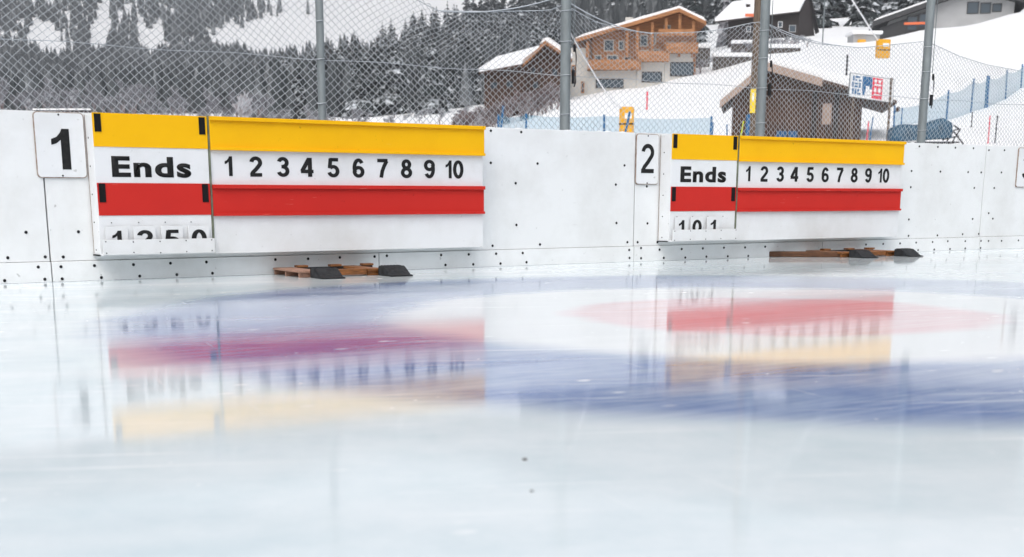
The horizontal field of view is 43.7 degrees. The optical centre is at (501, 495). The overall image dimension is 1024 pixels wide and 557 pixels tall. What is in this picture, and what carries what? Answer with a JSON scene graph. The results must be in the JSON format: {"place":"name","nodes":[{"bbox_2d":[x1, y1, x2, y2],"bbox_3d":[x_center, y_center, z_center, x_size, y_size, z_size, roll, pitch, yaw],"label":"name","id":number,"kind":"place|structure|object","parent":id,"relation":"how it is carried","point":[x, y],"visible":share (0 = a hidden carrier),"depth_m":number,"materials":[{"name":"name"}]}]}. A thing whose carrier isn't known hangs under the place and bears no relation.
{"place":"outdoors","nodes":[
{"label":"outdoors","id":0,"kind":"place"},
{"bbox_2d":[0,248,1023,556],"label":"ice","id":1,"kind":"structure","parent":0,"point":[782,408],"depth_m":2.76,"materials":[{"name":"ice"}]},
{"bbox_2d":[273,263,412,278],"bbox_3d":[-0.949,-1.349,7.627,0.645,0.060,0.590,-8,15,-31],"label":"curling hack","id":2,"kind":"object","parent":1,"relation":"on","point":[333,271],"visible":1,"depth_m":7.56,"materials":[{"name":"rubber"}]},
{"bbox_2d":[0,110,1023,283],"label":"rink wall","id":3,"kind":"structure","parent":1,"relation":"on","point":[551,197],"depth_m":8.78,"materials":[{"name":"white plastic"}]},
{"bbox_2d":[32,111,86,177],"bbox_3d":[-2.386,-1.899,6.907,0.268,0.345,0.015,-9,16,-33],"label":"number plate","id":4,"kind":"object","parent":3,"relation":"attached to","point":[59,142],"visible":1,"depth_m":6.90,"materials":[{"name":"white"}]},
{"bbox_2d":[33,109,90,112],"bbox_3d":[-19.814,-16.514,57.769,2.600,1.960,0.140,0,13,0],"label":"metal strip","id":5,"kind":"object","parent":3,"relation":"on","point":[85,111],"visible":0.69,"depth_m":57.49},
{"bbox_2d":[84,112,485,255],"bbox_3d":[-1.184,-1.859,7.656,2.527,0.768,0.165,-9,16,-33],"label":"scoreboard","id":6,"kind":"object","parent":3,"relation":"attached to","point":[246,185],"visible":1,"depth_m":7.53,"materials":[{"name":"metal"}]},
{"bbox_2d":[105,226,127,239],"bbox_3d":[-2.119,-1.414,7.042,0.126,0.140,0.006,-9,16,-33],"label":"number card","id":7,"kind":"object","parent":6,"relation":"in","point":[116,233],"visible":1,"depth_m":7.03,"materials":[{"name":"plastic"}]},
{"bbox_2d":[133,226,155,239],"bbox_3d":[-1.989,-1.434,7.128,0.126,0.140,0.006,-9,16,-33],"label":"number card","id":8,"kind":"object","parent":6,"relation":"in","point":[143,232],"visible":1,"depth_m":7.12,"materials":[{"name":"plastic"}]},
{"bbox_2d":[161,226,182,238],"bbox_3d":[-1.858,-1.454,7.214,0.126,0.140,0.006,-9,16,-33],"label":"number card","id":9,"kind":"object","parent":6,"relation":"in","point":[171,232],"visible":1,"depth_m":7.20,"materials":[{"name":"plastic"}]},
{"bbox_2d":[188,226,209,238],"bbox_3d":[-1.728,-1.474,7.300,0.126,0.140,0.006,-8,15,-33],"label":"number card","id":10,"kind":"object","parent":6,"relation":"in","point":[194,232],"visible":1,"depth_m":7.29,"materials":[{"name":"plastic"}]},
{"bbox_2d":[635,134,658,184],"bbox_3d":[1.051,-2.419,9.170,0.212,0.352,0.014,-9,16,-33],"label":"number plate","id":11,"kind":"object","parent":3,"relation":"attached to","point":[646,158],"visible":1,"depth_m":9.16,"materials":[{"name":"white"}]},
{"bbox_2d":[657,133,906,241],"bbox_3d":[2.239,-2.385,9.907,2.527,0.768,0.165,-9,16,-33],"label":"scoreboard","id":12,"kind":"object","parent":3,"relation":"attached to","point":[759,188],"visible":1,"depth_m":9.78,"materials":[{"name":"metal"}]},
{"bbox_2d":[675,217,687,229],"bbox_3d":[1.314,-1.960,9.296,0.126,0.140,0.006,-10,16,-33],"label":"number card","id":13,"kind":"object","parent":12,"relation":"in","point":[681,223],"visible":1,"depth_m":9.29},
{"bbox_2d":[690,217,703,229],"bbox_3d":[1.440,-1.979,9.379,0.126,0.140,0.006,-8,15,-33],"label":"number card","id":14,"kind":"object","parent":12,"relation":"in","point":[696,223],"visible":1,"depth_m":9.37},
{"bbox_2d":[706,217,719,228],"bbox_3d":[1.573,-2.000,9.466,0.126,0.140,0.007,-7,15,-33],"label":"number card","id":15,"kind":"object","parent":12,"relation":"in","point":[713,222],"visible":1,"depth_m":9.46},
{"bbox_2d":[1015,148,1023,186],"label":"number plate","id":16,"kind":"object","parent":3,"relation":"attached to","point":[1019,180],"visible":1,"depth_m":11.58,"materials":[{"name":"white"}]},
{"bbox_2d":[769,247,922,257],"bbox_3d":[2.706,-1.921,10.076,1.112,0.060,0.622,-7,15,-29],"label":"curling hack","id":17,"kind":"object","parent":1,"relation":"on","point":[867,252],"visible":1,"depth_m":10.00,"materials":[{"name":"brown wood"}]},
{"bbox_2d":[0,0,1023,146],"bbox_3d":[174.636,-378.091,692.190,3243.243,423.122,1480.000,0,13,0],"label":"snowy hillside","id":18,"kind":"structure","parent":0,"point":[999,41],"depth_m":90.44,"materials":[{"name":"snow"}]},
{"bbox_2d":[0,76,9,109],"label":"frosted tree","id":19,"kind":"object","parent":18,"relation":"on","point":[4,90],"visible":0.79,"depth_m":168.07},
{"bbox_2d":[9,95,30,109],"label":"frosted tree","id":20,"kind":"object","parent":18,"relation":"on","point":[16,101],"visible":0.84,"depth_m":139.47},
{"bbox_2d":[19,90,41,110],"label":"frosted tree","id":21,"kind":"object","parent":18,"relation":"on","point":[32,93],"visible":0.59,"depth_m":171.89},
{"bbox_2d":[29,75,53,110],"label":"frosted tree","id":22,"kind":"object","parent":18,"relation":"on","point":[46,80],"visible":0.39,"depth_m":185.81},
{"bbox_2d":[37,89,50,110],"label":"frosted tree","id":23,"kind":"object","parent":18,"relation":"on","point":[43,94],"visible":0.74,"depth_m":171.42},
{"bbox_2d":[47,87,74,110],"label":"frosted tree","id":24,"kind":"object","parent":18,"relation":"on","point":[55,95],"visible":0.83,"depth_m":121.12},
{"bbox_2d":[67,87,81,110],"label":"frosted tree","id":25,"kind":"object","parent":18,"relation":"on","point":[76,92],"visible":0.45,"depth_m":159.32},
{"bbox_2d":[81,94,98,111],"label":"frosted tree","id":26,"kind":"object","parent":18,"relation":"on","point":[87,100],"visible":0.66,"depth_m":200.36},
{"bbox_2d":[84,79,103,111],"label":"frosted tree","id":27,"kind":"object","parent":18,"relation":"on","point":[90,90],"visible":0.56,"depth_m":209.82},
{"bbox_2d":[107,92,133,112],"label":"frosted tree","id":28,"kind":"object","parent":18,"relation":"on","point":[127,98],"visible":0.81,"depth_m":113.30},
{"bbox_2d":[115,78,129,110],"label":"frosted tree","id":29,"kind":"object","parent":18,"relation":"on","point":[120,83],"visible":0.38,"depth_m":208.99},
{"bbox_2d":[121,84,140,113],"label":"frosted tree","id":30,"kind":"object","parent":18,"relation":"on","point":[135,94],"visible":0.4,"depth_m":121.57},
{"bbox_2d":[128,82,156,102],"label":"frosted tree","id":31,"kind":"object","parent":18,"relation":"on","point":[143,89],"visible":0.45,"depth_m":202.78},
{"bbox_2d":[134,88,156,112],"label":"frosted tree","id":32,"kind":"object","parent":18,"relation":"on","point":[150,97],"visible":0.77,"depth_m":97.25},
{"bbox_2d":[137,93,157,113],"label":"frosted tree","id":33,"kind":"object","parent":18,"relation":"on","point":[150,104],"visible":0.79,"depth_m":97.21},
{"bbox_2d":[167,86,180,114],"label":"frosted tree","id":34,"kind":"object","parent":18,"relation":"on","point":[175,96],"visible":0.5,"depth_m":140.09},
{"bbox_2d":[168,97,188,115],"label":"frosted tree","id":35,"kind":"object","parent":18,"relation":"on","point":[181,100],"visible":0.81,"depth_m":119.34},
{"bbox_2d":[200,104,221,115],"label":"frosted tree","id":36,"kind":"object","parent":18,"relation":"on","point":[208,109],"visible":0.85,"depth_m":106.13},
{"bbox_2d":[204,95,222,113],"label":"frosted tree","id":37,"kind":"object","parent":18,"relation":"on","point":[211,104],"visible":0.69,"depth_m":152.52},
{"bbox_2d":[231,90,252,116],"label":"frosted birch","id":38,"kind":"object","parent":18,"relation":"on","point":[245,107],"visible":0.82,"depth_m":71.38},
{"bbox_2d":[249,93,276,117],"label":"frosted tree","id":39,"kind":"object","parent":18,"relation":"on","point":[254,100],"visible":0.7,"depth_m":109.99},
{"bbox_2d":[288,60,306,118],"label":"conifer","id":40,"kind":"object","parent":18,"relation":"on","point":[299,86],"visible":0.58,"depth_m":192.81,"materials":[{"name":"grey plant"}]},
{"bbox_2d":[343,36,367,80],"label":"conifer","id":41,"kind":"object","parent":18,"relation":"on","point":[354,58],"visible":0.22,"depth_m":197.93,"materials":[{"name":"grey plant"}]},
{"bbox_2d":[0,0,713,118],"bbox_3d":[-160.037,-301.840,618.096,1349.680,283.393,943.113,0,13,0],"label":"wood","id":42,"kind":"object","parent":18,"relation":"on","point":[620,12],"visible":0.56,"depth_m":353.02,"materials":[{"name":"plant"}]},
{"bbox_2d":[340,44,380,117],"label":"conifer","id":43,"kind":"object","parent":18,"relation":"on","point":[360,104],"visible":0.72,"depth_m":183.63,"materials":[{"name":"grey plant"}]},
{"bbox_2d":[362,42,370,80],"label":"conifer","id":44,"kind":"object","parent":18,"relation":"on","point":[365,59],"visible":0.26,"depth_m":202.37,"materials":[{"name":"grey plant"}]},
{"bbox_2d":[366,36,386,114],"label":"conifer","id":45,"kind":"object","parent":18,"relation":"on","point":[375,82],"visible":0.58,"depth_m":192.19,"materials":[{"name":"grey plant"}]},
{"bbox_2d":[341,117,415,123],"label":"snow mound","id":46,"kind":"object","parent":18,"relation":"on","point":[374,119],"visible":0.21,"depth_m":123.74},
{"bbox_2d":[376,26,417,114],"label":"conifer","id":47,"kind":"object","parent":18,"relation":"on","point":[394,88],"visible":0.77,"depth_m":186.30,"materials":[{"name":"green plant"}]},
{"bbox_2d":[406,24,418,49],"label":"conifer","id":48,"kind":"object","parent":18,"relation":"on","point":[413,39],"visible":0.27,"depth_m":325.11,"materials":[{"name":"grey plant"}]},
{"bbox_2d":[414,28,427,59],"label":"conifer","id":49,"kind":"object","parent":18,"relation":"on","point":[421,45],"visible":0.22,"depth_m":229.43,"materials":[{"name":"grey plant"}]},
{"bbox_2d":[426,14,439,44],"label":"conifer","id":50,"kind":"object","parent":18,"relation":"on","point":[435,30],"visible":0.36,"depth_m":327.91,"materials":[{"name":"grey plant"}]},
{"bbox_2d":[416,33,452,114],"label":"conifer","id":51,"kind":"object","parent":18,"relation":"on","point":[431,87],"visible":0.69,"depth_m":180.90,"materials":[{"name":"green plant"}]},
{"bbox_2d":[440,1,451,36],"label":"conifer","id":52,"kind":"object","parent":18,"relation":"on","point":[445,22],"visible":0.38,"depth_m":381.30,"materials":[{"name":"grey plant"}]},
{"bbox_2d":[442,52,467,108],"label":"conifer","id":53,"kind":"object","parent":18,"relation":"on","point":[453,85],"visible":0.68,"depth_m":193.09,"materials":[{"name":"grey plant"}]},
{"bbox_2d":[449,5,461,38],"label":"conifer","id":54,"kind":"object","parent":18,"relation":"on","point":[456,21],"visible":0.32,"depth_m":343.99,"materials":[{"name":"grey plant"}]},
{"bbox_2d":[456,17,471,44],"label":"conifer","id":55,"kind":"object","parent":18,"relation":"on","point":[467,27],"visible":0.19,"depth_m":311.61,"materials":[{"name":"grey plant"}]},
{"bbox_2d":[457,23,471,56],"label":"conifer","id":56,"kind":"object","parent":18,"relation":"on","point":[467,48],"visible":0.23,"depth_m":210.35,"materials":[{"name":"grey plant"}]},
{"bbox_2d":[461,1,475,36],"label":"conifer","id":57,"kind":"object","parent":18,"relation":"on","point":[469,16],"visible":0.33,"depth_m":352.82,"materials":[{"name":"grey plant"}]},
{"bbox_2d":[458,109,481,125],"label":"frosted bush","id":58,"kind":"object","parent":18,"relation":"on","point":[472,116],"visible":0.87,"depth_m":78.79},
{"bbox_2d":[472,45,484,104],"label":"conifer","id":59,"kind":"object","parent":18,"relation":"on","point":[478,66],"visible":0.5,"depth_m":196.78,"materials":[{"name":"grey plant"}]},
{"bbox_2d":[472,0,494,36],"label":"conifer","id":60,"kind":"object","parent":18,"relation":"on","point":[480,2],"visible":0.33,"depth_m":358.37,"materials":[{"name":"grey plant"}]},
{"bbox_2d":[488,102,500,125],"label":"frosted bush","id":61,"kind":"object","parent":18,"relation":"on","point":[497,111],"visible":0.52,"depth_m":82.40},
{"bbox_2d":[489,17,500,42],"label":"conifer","id":62,"kind":"object","parent":18,"relation":"on","point":[498,35],"visible":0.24,"depth_m":297.46,"materials":[{"name":"grey plant"}]},
{"bbox_2d":[492,0,507,37],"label":"conifer","id":63,"kind":"object","parent":18,"relation":"on","point":[501,20],"visible":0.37,"depth_m":351.68,"materials":[{"name":"grey plant"}]},
{"bbox_2d":[499,95,522,123],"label":"frosted bush","id":64,"kind":"object","parent":18,"relation":"on","point":[506,106],"visible":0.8,"depth_m":79.30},
{"bbox_2d":[503,0,523,33],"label":"conifer","id":65,"kind":"object","parent":18,"relation":"on","point":[512,2],"visible":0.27,"depth_m":335.13,"materials":[{"name":"grey plant"}]},
{"bbox_2d":[515,0,529,30],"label":"conifer","id":66,"kind":"object","parent":18,"relation":"on","point":[521,2],"visible":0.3,"depth_m":346.10,"materials":[{"name":"grey plant"}]},
{"bbox_2d":[479,37,571,126],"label":"brown chalet","id":67,"kind":"object","parent":18,"relation":"on","point":[527,64],"visible":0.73,"depth_m":92.94,"materials":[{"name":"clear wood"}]},
{"bbox_2d":[526,26,538,47],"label":"conifer","id":68,"kind":"object","parent":18,"relation":"on","point":[535,43],"visible":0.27,"depth_m":182.29,"materials":[{"name":"grey plant"}]},
{"bbox_2d":[526,0,541,25],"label":"conifer","id":69,"kind":"object","parent":18,"relation":"on","point":[534,6],"visible":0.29,"depth_m":324.80,"materials":[{"name":"grey plant"}]},
{"bbox_2d":[530,12,544,45],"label":"conifer","id":70,"kind":"object","parent":18,"relation":"on","point":[536,30],"visible":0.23,"depth_m":196.75,"materials":[{"name":"grey plant"}]},
{"bbox_2d":[548,12,560,44],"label":"conifer","id":71,"kind":"object","parent":18,"relation":"on","point":[555,35],"visible":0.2,"depth_m":192.05,"materials":[{"name":"grey plant"}]},
{"bbox_2d":[497,113,712,134],"bbox_3d":[3.275,-11.660,40.921,6.828,1.227,1.070,0,13,0],"label":"safety net","id":72,"kind":"object","parent":18,"relation":"on","point":[711,117],"visible":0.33,"depth_m":40.44,"materials":[{"name":"blue"}]},
{"bbox_2d":[619,107,633,132],"bbox_3d":[3.782,-11.268,38.440,0.453,0.865,0.290,2,13,8],"label":"sign","id":73,"kind":"object","parent":18,"relation":"on","point":[622,113],"visible":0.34,"depth_m":38.30,"materials":[{"name":"yellow plastic"}]},
{"bbox_2d":[571,33,620,108],"bbox_3d":[2.046,-7.439,23.572,0.048,1.545,30.869,1,13,6],"label":"guy cable","id":74,"kind":"object","parent":73,"relation":"attached to","point":[594,75],"visible":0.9,"depth_m":14.30,"materials":[{"name":"white galvanised steel"}]},
{"bbox_2d":[570,6,705,96],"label":"timber chalet","id":75,"kind":"object","parent":18,"relation":"on","point":[677,19],"visible":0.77,"depth_m":98.26,"materials":[{"name":"brown wood"}]},
{"bbox_2d":[604,40,613,50],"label":"window","id":76,"kind":"structure","parent":75,"relation":"in","point":[608,46],"depth_m":98.55,"materials":[{"name":"grey glass"}]},
{"bbox_2d":[596,79,623,87],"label":"window","id":77,"kind":"structure","parent":75,"relation":"in","point":[603,81],"depth_m":98.67,"materials":[{"name":"grey glass"}]},
{"bbox_2d":[642,72,661,81],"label":"window","id":78,"kind":"structure","parent":75,"relation":"in","point":[646,74],"depth_m":98.43,"materials":[{"name":"grey glass"}]},
{"bbox_2d":[670,62,693,75],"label":"window","id":79,"kind":"structure","parent":75,"relation":"in","point":[690,63],"depth_m":98.23,"materials":[{"name":"grey glass"}]},
{"bbox_2d":[680,0,707,38],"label":"conifer","id":80,"kind":"object","parent":18,"relation":"on","point":[685,3],"visible":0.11,"depth_m":203.54,"materials":[{"name":"grey plant"}]},
{"bbox_2d":[685,0,711,43],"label":"conifer","id":81,"kind":"object","parent":18,"relation":"on","point":[694,7],"visible":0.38,"depth_m":191.00,"materials":[{"name":"grey plant"}]},
{"bbox_2d":[696,44,710,67],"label":"terrace wall","id":82,"kind":"structure","parent":18,"relation":"on","point":[704,54],"depth_m":106.42,"materials":[{"name":"grey concrete"}]},
{"bbox_2d":[705,0,718,23],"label":"conifer","id":83,"kind":"object","parent":18,"relation":"on","point":[710,9],"visible":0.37,"depth_m":282.48,"materials":[{"name":"grey plant"}]},
{"bbox_2d":[707,0,730,24],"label":"conifer","id":84,"kind":"object","parent":18,"relation":"on","point":[718,7],"visible":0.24,"depth_m":276.68,"materials":[{"name":"grey plant"}]},
{"bbox_2d":[716,0,729,47],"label":"snowy larch","id":85,"kind":"object","parent":18,"relation":"on","point":[722,25],"visible":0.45,"depth_m":167.77,"materials":[{"name":"grey plant"}]},
{"bbox_2d":[712,53,751,70],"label":"terrace wall","id":86,"kind":"structure","parent":18,"relation":"on","point":[730,59],"depth_m":100.80,"materials":[{"name":"grey concrete"}]},
{"bbox_2d":[731,40,752,52],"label":"terrace wall","id":87,"kind":"structure","parent":18,"relation":"on","point":[733,48],"depth_m":111.97,"materials":[{"name":"grey concrete"}]},
{"bbox_2d":[749,0,760,135],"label":"utility pole","id":88,"kind":"object","parent":18,"relation":"on","point":[757,6],"visible":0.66,"depth_m":34.15,"materials":[{"name":"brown wood"}]},
{"bbox_2d":[851,0,877,40],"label":"guy cable","id":89,"kind":"object","parent":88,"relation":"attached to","point":[864,19],"visible":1,"depth_m":54.13,"materials":[{"name":"white plastic"}]},
{"bbox_2d":[875,39,890,58],"bbox_3d":[17.614,-20.622,58.848,0.639,0.825,0.290,-2,13,-10],"label":"anchor pad","id":90,"kind":"object","parent":89,"relation":"attached to","point":[879,42],"visible":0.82,"depth_m":58.72,"materials":[{"name":"yellow plastic"}]},
{"bbox_2d":[715,0,818,47],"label":"black chalet","id":91,"kind":"object","parent":18,"relation":"on","point":[797,17],"visible":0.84,"depth_m":158.83,"materials":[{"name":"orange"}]},
{"bbox_2d":[768,44,800,53],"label":"terrace wall","id":92,"kind":"structure","parent":18,"relation":"on","point":[783,47],"depth_m":104.41,"materials":[{"name":"grey concrete"}]},
{"bbox_2d":[720,54,899,139],"bbox_3d":[10.383,-12.573,43.554,5.673,4.392,4.820,3,13,11],"label":"ski hut","id":93,"kind":"object","parent":18,"relation":"on","point":[797,113],"visible":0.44,"depth_m":41.67,"materials":[{"name":"wood"}]},
{"bbox_2d":[822,103,831,124],"bbox_3d":[10.630,-12.464,41.640,0.293,0.659,0.026,3,13,11],"label":"door panel","id":94,"kind":"structure","parent":93,"relation":"in","point":[829,109],"depth_m":41.63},
{"bbox_2d":[812,0,831,27],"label":"conifer","id":95,"kind":"object","parent":18,"relation":"on","point":[818,5],"visible":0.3,"depth_m":188.18,"materials":[{"name":"grey plant"}]},
{"bbox_2d":[825,0,839,25],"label":"conifer","id":96,"kind":"object","parent":18,"relation":"on","point":[832,4],"visible":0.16,"depth_m":196.87,"materials":[{"name":"grey plant"}]},
{"bbox_2d":[830,0,849,17],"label":"conifer","id":97,"kind":"object","parent":18,"relation":"on","point":[842,8],"visible":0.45,"depth_m":220.19,"materials":[{"name":"grey plant"}]},
{"bbox_2d":[844,0,879,26],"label":"conifer","id":98,"kind":"object","parent":18,"relation":"on","point":[866,8],"visible":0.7,"depth_m":191.07,"materials":[{"name":"grey plant"}]},
{"bbox_2d":[845,31,882,42],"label":"shed","id":99,"kind":"structure","parent":18,"relation":"on","point":[859,36],"depth_m":111.78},
{"bbox_2d":[848,73,894,140],"bbox_3d":[11.437,-11.869,39.397,1.509,2.293,0.279,-2,13,-10],"label":"advertising board","id":100,"kind":"object","parent":18,"relation":"on","point":[869,89],"visible":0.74,"depth_m":39.30,"materials":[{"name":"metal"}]},
{"bbox_2d":[877,0,905,16],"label":"conifer","id":101,"kind":"object","parent":18,"relation":"on","point":[888,7],"visible":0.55,"depth_m":209.99,"materials":[{"name":"white plant"}]},
{"bbox_2d":[897,0,924,9],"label":"conifer","id":102,"kind":"object","parent":18,"relation":"on","point":[902,4],"visible":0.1,"depth_m":186.29,"materials":[{"name":"white plant"}]},
{"bbox_2d":[887,118,963,143],"bbox_3d":[10.890,-9.064,32.787,1.803,1.239,0.760,1,13,4],"label":"covered machine","id":103,"kind":"object","parent":18,"relation":"on","point":[912,137],"visible":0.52,"depth_m":32.41,"materials":[{"name":"fabric"}]},
{"bbox_2d":[868,0,1023,38],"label":"modern house","id":104,"kind":"structure","parent":18,"relation":"on","point":[950,13],"depth_m":119.35,"materials":[{"name":"plaster"},{"name":"wood"},{"name":"glass"}]},
{"bbox_2d":[906,16,917,30],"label":"window","id":105,"kind":"structure","parent":104,"relation":"in","point":[909,18],"depth_m":119.88,"materials":[{"name":"grey glass"}]},
{"bbox_2d":[918,13,925,27],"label":"window","id":106,"kind":"structure","parent":104,"relation":"in","point":[922,16],"depth_m":119.63,"materials":[{"name":"grey glass"}]},
{"bbox_2d":[966,2,978,13],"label":"window","id":107,"kind":"structure","parent":104,"relation":"in","point":[972,7],"depth_m":118.90,"materials":[{"name":"grey glass"}]},
{"bbox_2d":[980,2,990,13],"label":"window","id":108,"kind":"structure","parent":104,"relation":"in","point":[985,8],"depth_m":118.67,"materials":[{"name":"grey glass"}]},
{"bbox_2d":[992,3,1001,11],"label":"window","id":109,"kind":"structure","parent":104,"relation":"in","point":[997,7],"depth_m":118.47,"materials":[{"name":"grey glass"}]},
{"bbox_2d":[893,64,1022,125],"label":"safety net","id":110,"kind":"object","parent":18,"relation":"on","point":[987,95],"visible":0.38,"depth_m":53.39,"materials":[{"name":"blue"}]},
{"label":"ground","id":111,"kind":"structure","parent":0,"visible":0},
{"bbox_2d":[0,0,1023,146],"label":"chain link fence","id":112,"kind":"object","parent":111,"relation":"on","point":[565,59],"visible":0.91,"depth_m":8.78,"materials":[{"name":"metal"}]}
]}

